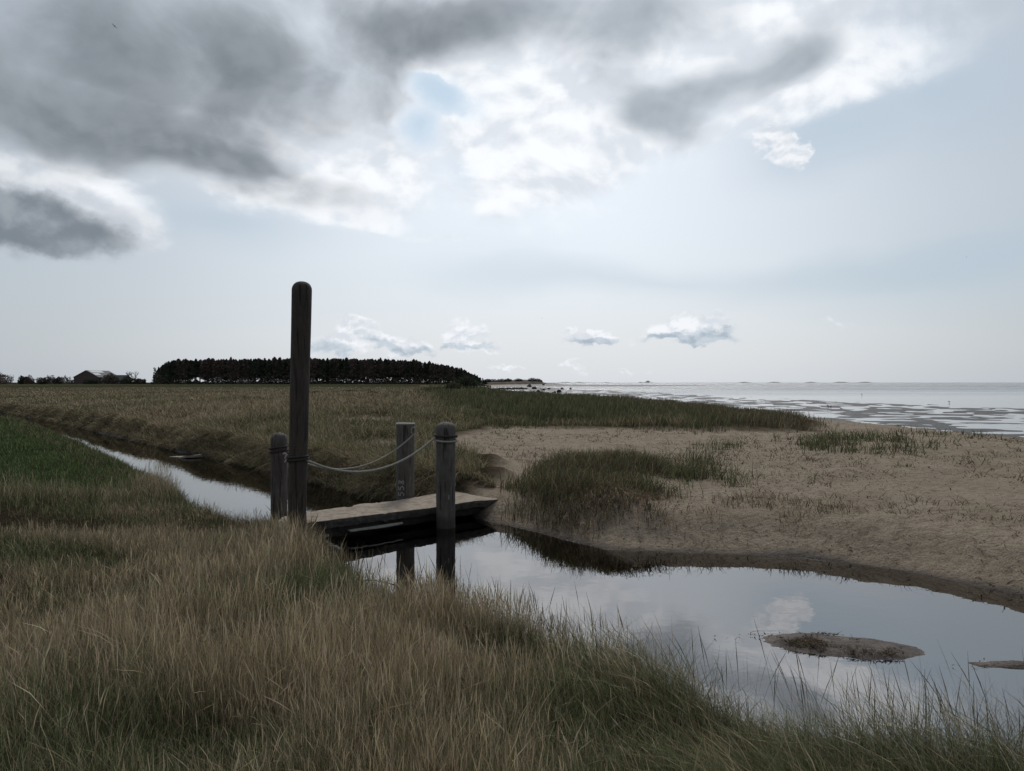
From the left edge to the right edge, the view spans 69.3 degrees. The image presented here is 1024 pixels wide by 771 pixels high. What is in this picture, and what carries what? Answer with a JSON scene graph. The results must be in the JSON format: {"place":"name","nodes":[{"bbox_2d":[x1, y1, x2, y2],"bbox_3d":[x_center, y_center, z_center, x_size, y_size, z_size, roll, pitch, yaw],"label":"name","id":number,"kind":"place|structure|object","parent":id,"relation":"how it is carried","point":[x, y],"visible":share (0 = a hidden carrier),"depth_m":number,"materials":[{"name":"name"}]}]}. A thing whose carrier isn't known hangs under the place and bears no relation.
{"place":"outdoors","nodes":[
{"label":"outdoors","id":0,"kind":"place"},
{"bbox_2d":[0,412,1023,768],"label":"water","id":1,"kind":"structure","parent":0,"point":[722,602],"depth_m":6.46,"materials":[{"name":"grey liquid"}]},
{"bbox_2d":[169,454,201,458],"bbox_3d":[-8.226,1.787,18.679,0.726,0.085,0.485,0,0,-28],"label":"driftwood board","id":2,"kind":"object","parent":1,"relation":"on","point":[190,456],"visible":0.98,"depth_m":18.55,"materials":[{"name":"grey wood"}]},
{"bbox_2d":[436,422,455,528],"bbox_3d":[-0.869,1.367,9.726,0.258,1.782,0.258,0,0,0],"label":"wooden post","id":3,"kind":"object","parent":1,"relation":"in","point":[445,485],"visible":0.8,"depth_m":9.62,"materials":[{"name":"grey wood"}]},
{"bbox_2d":[283,434,457,472],"bbox_3d":[-1.660,0.845,9.100,2.328,0.421,0.316,0,0,-38],"label":"rope","id":4,"kind":"object","parent":3,"relation":"attached to","point":[292,458],"visible":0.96,"depth_m":9.00,"materials":[{"name":"grey fabric"}]},
{"bbox_2d":[763,632,925,659],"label":"mud bank","id":5,"kind":"structure","parent":1,"relation":"on","point":[834,650],"depth_m":5.26,"materials":[{"name":"brown soil"}]},
{"bbox_2d":[715,631,988,665],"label":"rotting leaves","id":6,"kind":"object","parent":5,"relation":"on","point":[814,639],"visible":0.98,"depth_m":5.30,"materials":[{"name":"brown plant"}]},
{"bbox_2d":[968,660,1023,668],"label":"mud bank","id":7,"kind":"structure","parent":1,"relation":"in","point":[1011,664],"depth_m":4.96,"materials":[{"name":"brown soil"}]},
{"bbox_2d":[0,382,1023,770],"bbox_3d":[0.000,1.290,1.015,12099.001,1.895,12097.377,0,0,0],"label":"ground","id":8,"kind":"structure","parent":0,"point":[872,536],"depth_m":9.69,"materials":[{"name":"beige sand"}]},
{"bbox_2d":[0,373,13,383],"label":"bush","id":9,"kind":"object","parent":8,"relation":"on","point":[2,381],"visible":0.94,"depth_m":545.28,"materials":[{"name":"green plant"}]},
{"bbox_2d":[17,375,29,383],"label":"bush","id":10,"kind":"object","parent":8,"relation":"on","point":[21,379],"visible":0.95,"depth_m":544.52,"materials":[{"name":"green plant"}]},
{"bbox_2d":[24,378,33,383],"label":"bush","id":11,"kind":"object","parent":8,"relation":"on","point":[28,381],"visible":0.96,"depth_m":542.66,"materials":[{"name":"green plant"}]},
{"bbox_2d":[35,377,51,383],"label":"bush","id":12,"kind":"object","parent":8,"relation":"on","point":[44,380],"visible":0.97,"depth_m":546.94,"materials":[{"name":"green plant"}]},
{"bbox_2d":[52,377,63,383],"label":"bush","id":13,"kind":"object","parent":8,"relation":"on","point":[58,380],"visible":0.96,"depth_m":546.51,"materials":[{"name":"green plant"}]},
{"bbox_2d":[0,375,151,383],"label":"hedgerow","id":14,"kind":"object","parent":8,"relation":"on","point":[67,381],"visible":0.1,"depth_m":568.41,"materials":[{"name":"green plant"}]},
{"bbox_2d":[83,379,97,383],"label":"bush","id":15,"kind":"object","parent":8,"relation":"on","point":[92,381],"visible":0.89,"depth_m":544.40,"materials":[{"name":"green plant"}]},
{"bbox_2d":[0,414,186,507],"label":"short turf","id":16,"kind":"structure","parent":8,"relation":"on","point":[97,460],"depth_m":12.94,"materials":[{"name":"green plant"}]},
{"bbox_2d":[73,370,115,383],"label":"barn","id":17,"kind":"structure","parent":8,"relation":"on","point":[87,374],"depth_m":561.10,"materials":[{"name":"brick"}]},
{"bbox_2d":[101,373,118,383],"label":"bush","id":18,"kind":"object","parent":8,"relation":"on","point":[112,379],"visible":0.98,"depth_m":545.30,"materials":[{"name":"green plant"}]},
{"bbox_2d":[100,374,129,383],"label":"farmhouse","id":19,"kind":"object","parent":8,"relation":"on","point":[120,377],"visible":0.23,"depth_m":561.75,"materials":[{"name":"brick"}]},
{"bbox_2d":[118,376,135,383],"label":"bush","id":20,"kind":"object","parent":8,"relation":"on","point":[126,381],"visible":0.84,"depth_m":547.98,"materials":[{"name":"green plant"}]},
{"bbox_2d":[134,378,145,383],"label":"bush","id":21,"kind":"object","parent":8,"relation":"on","point":[140,381],"visible":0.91,"depth_m":545.53,"materials":[{"name":"green plant"}]},
{"bbox_2d":[159,364,165,383],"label":"conifer tree","id":22,"kind":"object","parent":8,"relation":"on","point":[163,370],"visible":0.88,"depth_m":505.93,"materials":[{"name":"green plant"}]},
{"bbox_2d":[163,362,168,379],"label":"conifer tree","id":23,"kind":"object","parent":8,"relation":"on","point":[166,367],"visible":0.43,"depth_m":515.27,"materials":[{"name":"green plant"}]},
{"bbox_2d":[165,361,172,383],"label":"conifer tree","id":24,"kind":"object","parent":8,"relation":"on","point":[168,369],"visible":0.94,"depth_m":501.34,"materials":[{"name":"green plant"}]},
{"bbox_2d":[168,361,173,375],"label":"conifer tree","id":25,"kind":"object","parent":8,"relation":"on","point":[171,365],"visible":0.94,"depth_m":503.62,"materials":[{"name":"green plant"}]},
{"bbox_2d":[171,360,178,379],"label":"conifer tree","id":26,"kind":"object","parent":8,"relation":"on","point":[174,365],"visible":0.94,"depth_m":501.28,"materials":[{"name":"green plant"}]},
{"bbox_2d":[175,360,183,378],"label":"conifer tree","id":27,"kind":"object","parent":8,"relation":"on","point":[179,362],"visible":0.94,"depth_m":504.54,"materials":[{"name":"green plant"}]},
{"bbox_2d":[179,359,189,381],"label":"conifer tree","id":28,"kind":"object","parent":8,"relation":"on","point":[186,364],"visible":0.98,"depth_m":505.42,"materials":[{"name":"green plant"}]},
{"bbox_2d":[186,360,196,379],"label":"conifer tree","id":29,"kind":"object","parent":8,"relation":"on","point":[190,376],"visible":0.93,"depth_m":506.84,"materials":[{"name":"green plant"}]},
{"bbox_2d":[190,358,201,375],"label":"conifer tree","id":30,"kind":"object","parent":8,"relation":"on","point":[194,369],"visible":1,"depth_m":503.12,"materials":[{"name":"green plant"}]},
{"bbox_2d":[195,360,203,382],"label":"conifer tree","id":31,"kind":"object","parent":8,"relation":"on","point":[198,365],"visible":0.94,"depth_m":503.72,"materials":[{"name":"green plant"}]},
{"bbox_2d":[199,359,210,379],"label":"conifer tree","id":32,"kind":"object","parent":8,"relation":"on","point":[205,363],"visible":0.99,"depth_m":501.31,"materials":[{"name":"green plant"}]},
{"bbox_2d":[203,358,211,380],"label":"conifer tree","id":33,"kind":"object","parent":8,"relation":"on","point":[208,361],"visible":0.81,"depth_m":504.79,"materials":[{"name":"green plant"}]},
{"bbox_2d":[206,358,218,376],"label":"conifer tree","id":34,"kind":"object","parent":8,"relation":"on","point":[212,362],"visible":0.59,"depth_m":506.11,"materials":[{"name":"green plant"}]},
{"bbox_2d":[212,360,220,374],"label":"conifer tree","id":35,"kind":"object","parent":8,"relation":"on","point":[216,365],"visible":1,"depth_m":500.44,"materials":[{"name":"green plant"}]},
{"bbox_2d":[216,359,225,383],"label":"conifer tree","id":36,"kind":"object","parent":8,"relation":"on","point":[222,365],"visible":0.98,"depth_m":501.98,"materials":[{"name":"green plant"}]},
{"bbox_2d":[221,359,229,383],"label":"conifer tree","id":37,"kind":"object","parent":8,"relation":"on","point":[225,371],"visible":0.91,"depth_m":503.25,"materials":[{"name":"green plant"}]},
{"bbox_2d":[223,359,235,382],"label":"conifer tree","id":38,"kind":"object","parent":8,"relation":"on","point":[230,366],"visible":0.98,"depth_m":500.56,"materials":[{"name":"green plant"}]},
{"bbox_2d":[232,360,241,383],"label":"conifer tree","id":39,"kind":"object","parent":8,"relation":"on","point":[236,364],"visible":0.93,"depth_m":502.76,"materials":[{"name":"green plant"}]},
{"bbox_2d":[238,359,245,381],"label":"conifer tree","id":40,"kind":"object","parent":8,"relation":"on","point":[241,360],"visible":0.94,"depth_m":506.29,"materials":[{"name":"green plant"}]},
{"bbox_2d":[239,359,248,381],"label":"conifer tree","id":41,"kind":"object","parent":8,"relation":"on","point":[245,363],"visible":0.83,"depth_m":505.47,"materials":[{"name":"green plant"}]},
{"bbox_2d":[246,359,254,382],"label":"conifer tree","id":42,"kind":"object","parent":8,"relation":"on","point":[249,369],"visible":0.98,"depth_m":501.19,"materials":[{"name":"green plant"}]},
{"bbox_2d":[251,358,259,379],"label":"conifer tree","id":43,"kind":"object","parent":8,"relation":"on","point":[255,371],"visible":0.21,"depth_m":514.11,"materials":[{"name":"green plant"}]},
{"bbox_2d":[251,359,260,375],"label":"conifer tree","id":44,"kind":"object","parent":8,"relation":"on","point":[256,367],"visible":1,"depth_m":500.50,"materials":[{"name":"green plant"}]},
{"bbox_2d":[259,359,263,379],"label":"conifer tree","id":45,"kind":"object","parent":8,"relation":"on","point":[261,361],"visible":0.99,"depth_m":503.99,"materials":[{"name":"green plant"}]},
{"bbox_2d":[258,358,267,380],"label":"conifer tree","id":46,"kind":"object","parent":8,"relation":"on","point":[264,364],"visible":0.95,"depth_m":502.68,"materials":[{"name":"green plant"}]},
{"bbox_2d":[264,359,272,380],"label":"conifer tree","id":47,"kind":"object","parent":8,"relation":"on","point":[269,364],"visible":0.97,"depth_m":501.56,"materials":[{"name":"green plant"}]},
{"bbox_2d":[269,357,279,381],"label":"conifer tree","id":48,"kind":"object","parent":8,"relation":"on","point":[273,363],"visible":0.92,"depth_m":504.70,"materials":[{"name":"green plant"}]},
{"bbox_2d":[271,433,287,520],"bbox_3d":[-2.892,1.372,9.205,0.202,1.577,0.202,0,0,0],"label":"wooden post","id":49,"kind":"object","parent":8,"relation":"on","point":[278,477],"visible":0.66,"depth_m":9.12,"materials":[{"name":"brown wood"}]},
{"bbox_2d":[269,427,415,469],"bbox_3d":[-2.297,0.855,9.759,0.748,0.518,2.484,0,0,29],"label":"rope","id":50,"kind":"object","parent":49,"relation":"attached to","point":[278,447],"visible":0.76,"depth_m":9.78,"materials":[{"name":"grey fabric"}]},
{"bbox_2d":[274,357,285,374],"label":"conifer tree","id":51,"kind":"object","parent":8,"relation":"on","point":[279,364],"visible":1,"depth_m":502.83,"materials":[{"name":"green plant"}]},
{"bbox_2d":[280,359,285,383],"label":"conifer tree","id":52,"kind":"object","parent":8,"relation":"on","point":[284,361],"visible":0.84,"depth_m":507.35,"materials":[{"name":"green plant"}]},
{"bbox_2d":[283,358,289,383],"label":"conifer tree","id":53,"kind":"object","parent":8,"relation":"on","point":[287,359],"visible":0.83,"depth_m":505.52,"materials":[{"name":"green plant"}]},
{"bbox_2d":[285,359,289,378],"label":"conifer tree","id":54,"kind":"object","parent":8,"relation":"on","point":[288,367],"visible":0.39,"depth_m":503.64,"materials":[{"name":"green plant"}]},
{"bbox_2d":[288,281,311,531],"bbox_3d":[-2.439,0.484,8.501,0.283,3.358,0.226,0,0,0],"label":"wooden post","id":55,"kind":"object","parent":8,"relation":"on","point":[301,302],"visible":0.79,"depth_m":8.41,"materials":[{"name":"brown wood"}]},
{"bbox_2d":[310,358,318,381],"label":"conifer tree","id":56,"kind":"object","parent":8,"relation":"on","point":[314,364],"visible":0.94,"depth_m":503.88,"materials":[{"name":"green plant"}]},
{"bbox_2d":[315,359,320,379],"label":"conifer tree","id":57,"kind":"object","parent":8,"relation":"on","point":[318,361],"visible":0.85,"depth_m":506.90,"materials":[{"name":"green plant"}]},
{"bbox_2d":[153,368,484,384],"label":"undergrowth","id":58,"kind":"object","parent":8,"relation":"on","point":[279,380],"visible":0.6,"depth_m":500.92,"materials":[{"name":"green plant"}]},
{"bbox_2d":[318,359,326,378],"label":"conifer tree","id":59,"kind":"object","parent":8,"relation":"on","point":[323,373],"visible":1,"depth_m":501.80,"materials":[{"name":"green plant"}]},
{"bbox_2d":[324,358,331,382],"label":"conifer tree","id":60,"kind":"object","parent":8,"relation":"on","point":[327,364],"visible":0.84,"depth_m":505.67,"materials":[{"name":"green plant"}]},
{"bbox_2d":[327,358,335,381],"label":"conifer tree","id":61,"kind":"object","parent":8,"relation":"on","point":[332,367],"visible":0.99,"depth_m":502.04,"materials":[{"name":"green plant"}]},
{"bbox_2d":[331,358,340,378],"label":"conifer tree","id":62,"kind":"object","parent":8,"relation":"on","point":[336,362],"visible":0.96,"depth_m":504.58,"materials":[{"name":"green plant"}]},
{"bbox_2d":[335,358,343,383],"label":"conifer tree","id":63,"kind":"object","parent":8,"relation":"on","point":[341,365],"visible":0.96,"depth_m":503.49,"materials":[{"name":"green plant"}]},
{"bbox_2d":[342,359,349,383],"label":"conifer tree","id":64,"kind":"object","parent":8,"relation":"on","point":[346,365],"visible":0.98,"depth_m":501.22,"materials":[{"name":"green plant"}]},
{"bbox_2d":[345,359,354,382],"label":"conifer tree","id":65,"kind":"object","parent":8,"relation":"on","point":[352,375],"visible":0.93,"depth_m":501.91,"materials":[{"name":"green plant"}]},
{"bbox_2d":[0,386,701,502],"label":"meadow grass","id":66,"kind":"structure","parent":8,"relation":"on","point":[329,447],"depth_m":22.91,"materials":[{"name":"green plant"}]},
{"bbox_2d":[348,358,360,382],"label":"conifer tree","id":67,"kind":"object","parent":8,"relation":"on","point":[354,361],"visible":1,"depth_m":500.88,"materials":[{"name":"green plant"}]},
{"bbox_2d":[354,359,361,382],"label":"conifer tree","id":68,"kind":"object","parent":8,"relation":"on","point":[356,371],"visible":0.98,"depth_m":501.86,"materials":[{"name":"green plant"}]},
{"bbox_2d":[358,360,366,382],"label":"conifer tree","id":69,"kind":"object","parent":8,"relation":"on","point":[362,367],"visible":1,"depth_m":501.64,"materials":[{"name":"green plant"}]},
{"bbox_2d":[363,359,373,374],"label":"conifer tree","id":70,"kind":"object","parent":8,"relation":"on","point":[367,365],"visible":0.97,"depth_m":501.17,"materials":[{"name":"green plant"}]},
{"bbox_2d":[365,358,379,382],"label":"conifer tree","id":71,"kind":"object","parent":8,"relation":"on","point":[372,368],"visible":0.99,"depth_m":500.33,"materials":[{"name":"green plant"}]},
{"bbox_2d":[373,359,378,382],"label":"conifer tree","id":72,"kind":"object","parent":8,"relation":"on","point":[377,369],"visible":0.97,"depth_m":502.99,"materials":[{"name":"green plant"}]},
{"bbox_2d":[377,360,385,383],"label":"conifer tree","id":73,"kind":"object","parent":8,"relation":"on","point":[381,362],"visible":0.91,"depth_m":503.51,"materials":[{"name":"green plant"}]},
{"bbox_2d":[381,359,390,382],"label":"conifer tree","id":74,"kind":"object","parent":8,"relation":"on","point":[385,368],"visible":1,"depth_m":501.16,"materials":[{"name":"green plant"}]},
{"bbox_2d":[277,491,498,559],"bbox_3d":[-1.537,1.869,9.746,1.616,0.579,3.966,0,0,28],"label":"footbridge","id":75,"kind":"object","parent":8,"relation":"on","point":[353,519],"visible":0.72,"depth_m":9.51,"materials":[{"name":"wood"}]},
{"bbox_2d":[385,360,395,383],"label":"conifer tree","id":76,"kind":"object","parent":8,"relation":"on","point":[391,368],"visible":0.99,"depth_m":502.11,"materials":[{"name":"green plant"}]},
{"bbox_2d":[390,359,396,374],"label":"conifer tree","id":77,"kind":"object","parent":8,"relation":"on","point":[393,362],"visible":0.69,"depth_m":507.33,"materials":[{"name":"green plant"}]},
{"bbox_2d":[393,360,401,378],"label":"conifer tree","id":78,"kind":"object","parent":8,"relation":"on","point":[397,376],"visible":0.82,"depth_m":506.11,"materials":[{"name":"green plant"}]},
{"bbox_2d":[396,360,404,374],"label":"conifer tree","id":79,"kind":"object","parent":8,"relation":"on","point":[399,367],"visible":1,"depth_m":502.10,"materials":[{"name":"green plant"}]},
{"bbox_2d":[396,422,414,499],"bbox_3d":[-1.547,1.398,10.755,0.274,1.711,0.277,0,0,0],"label":"wooden post","id":80,"kind":"object","parent":8,"relation":"on","point":[405,479],"visible":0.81,"depth_m":10.64,"materials":[{"name":"grey wood"}]},
{"bbox_2d":[401,360,409,374],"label":"conifer tree","id":81,"kind":"object","parent":8,"relation":"on","point":[404,362],"visible":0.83,"depth_m":504.25,"materials":[{"name":"green plant"}]},
{"bbox_2d":[403,361,411,378],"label":"conifer tree","id":82,"kind":"object","parent":8,"relation":"on","point":[407,376],"visible":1,"depth_m":500.95,"materials":[{"name":"green plant"}]},
{"bbox_2d":[411,359,419,376],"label":"conifer tree","id":83,"kind":"object","parent":8,"relation":"on","point":[413,361],"visible":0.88,"depth_m":506.52,"materials":[{"name":"green plant"}]},
{"bbox_2d":[413,361,418,380],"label":"conifer tree","id":84,"kind":"object","parent":8,"relation":"on","point":[417,362],"visible":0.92,"depth_m":506.27,"materials":[{"name":"green plant"}]},
{"bbox_2d":[416,361,423,379],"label":"conifer tree","id":85,"kind":"object","parent":8,"relation":"on","point":[420,368],"visible":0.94,"depth_m":503.76,"materials":[{"name":"green plant"}]},
{"bbox_2d":[420,362,428,379],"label":"conifer tree","id":86,"kind":"object","parent":8,"relation":"on","point":[424,369],"visible":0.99,"depth_m":503.01,"materials":[{"name":"green plant"}]},
{"bbox_2d":[424,362,431,382],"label":"conifer tree","id":87,"kind":"object","parent":8,"relation":"on","point":[428,364],"visible":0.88,"depth_m":505.36,"materials":[{"name":"green plant"}]},
{"bbox_2d":[428,362,437,382],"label":"conifer tree","id":88,"kind":"object","parent":8,"relation":"on","point":[432,366],"visible":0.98,"depth_m":501.89,"materials":[{"name":"green plant"}]},
{"bbox_2d":[437,364,443,375],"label":"conifer tree","id":89,"kind":"object","parent":8,"relation":"on","point":[441,369],"visible":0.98,"depth_m":504.80,"materials":[{"name":"green plant"}]},
{"bbox_2d":[442,366,448,380],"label":"conifer tree","id":90,"kind":"object","parent":8,"relation":"on","point":[444,372],"visible":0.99,"depth_m":500.50,"materials":[{"name":"green plant"}]},
{"bbox_2d":[447,366,455,377],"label":"conifer tree","id":91,"kind":"object","parent":8,"relation":"on","point":[452,371],"visible":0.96,"depth_m":502.91,"materials":[{"name":"green plant"}]},
{"bbox_2d":[440,382,464,389],"bbox_3d":[-4.639,0.058,57.983,1.923,0.769,1.674,0,0,-41],"label":"dune shrub","id":92,"kind":"object","parent":8,"relation":"on","point":[453,385],"visible":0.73,"depth_m":57.69,"materials":[{"name":"green plant"}]},
{"bbox_2d":[456,368,460,380],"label":"conifer tree","id":93,"kind":"object","parent":8,"relation":"on","point":[458,374],"visible":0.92,"depth_m":504.45,"materials":[{"name":"green plant"}]},
{"bbox_2d":[454,374,481,387],"bbox_3d":[-3.758,-0.226,61.825,2.810,1.456,2.793,0,0,0],"label":"dune shrub","id":94,"kind":"object","parent":8,"relation":"on","point":[468,381],"visible":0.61,"depth_m":61.52,"materials":[{"name":"green plant"}]},
{"bbox_2d":[0,462,1023,770],"bbox_3d":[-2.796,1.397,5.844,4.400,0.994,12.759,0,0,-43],"label":"bank grass","id":95,"kind":"structure","parent":8,"relation":"on","point":[150,600],"depth_m":3.35,"materials":[{"name":"green plant"}]},
{"bbox_2d":[469,423,1023,545],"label":"sand grass","id":96,"kind":"structure","parent":8,"relation":"on","point":[570,472],"depth_m":11.01,"materials":[{"name":"green plant"}]},
{"bbox_2d":[476,421,1023,594],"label":"strandline litter","id":97,"kind":"object","parent":8,"relation":"on","point":[821,493],"visible":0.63,"depth_m":10.32,"materials":[{"name":"brown plant"}]},
{"bbox_2d":[0,0,1023,382],"label":"sky","id":98,"kind":"structure","parent":0,"point":[545,190],"materials":[{"name":"grey"}]},
{"bbox_2d":[486,380,543,383],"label":"hill","id":99,"kind":"structure","parent":0,"point":[524,381],"depth_m":825.06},
{"bbox_2d":[406,384,837,432],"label":"dune grass","id":100,"kind":"structure","parent":0,"point":[534,405],"depth_m":26.96,"materials":[{"name":"green plant"}]},
{"bbox_2d":[491,382,1023,436],"bbox_3d":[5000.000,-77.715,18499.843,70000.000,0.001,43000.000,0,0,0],"label":"sea","id":101,"kind":"structure","parent":0,"point":[995,395],"depth_m":130.65,"materials":[{"name":"grey liquid"}]}
]}

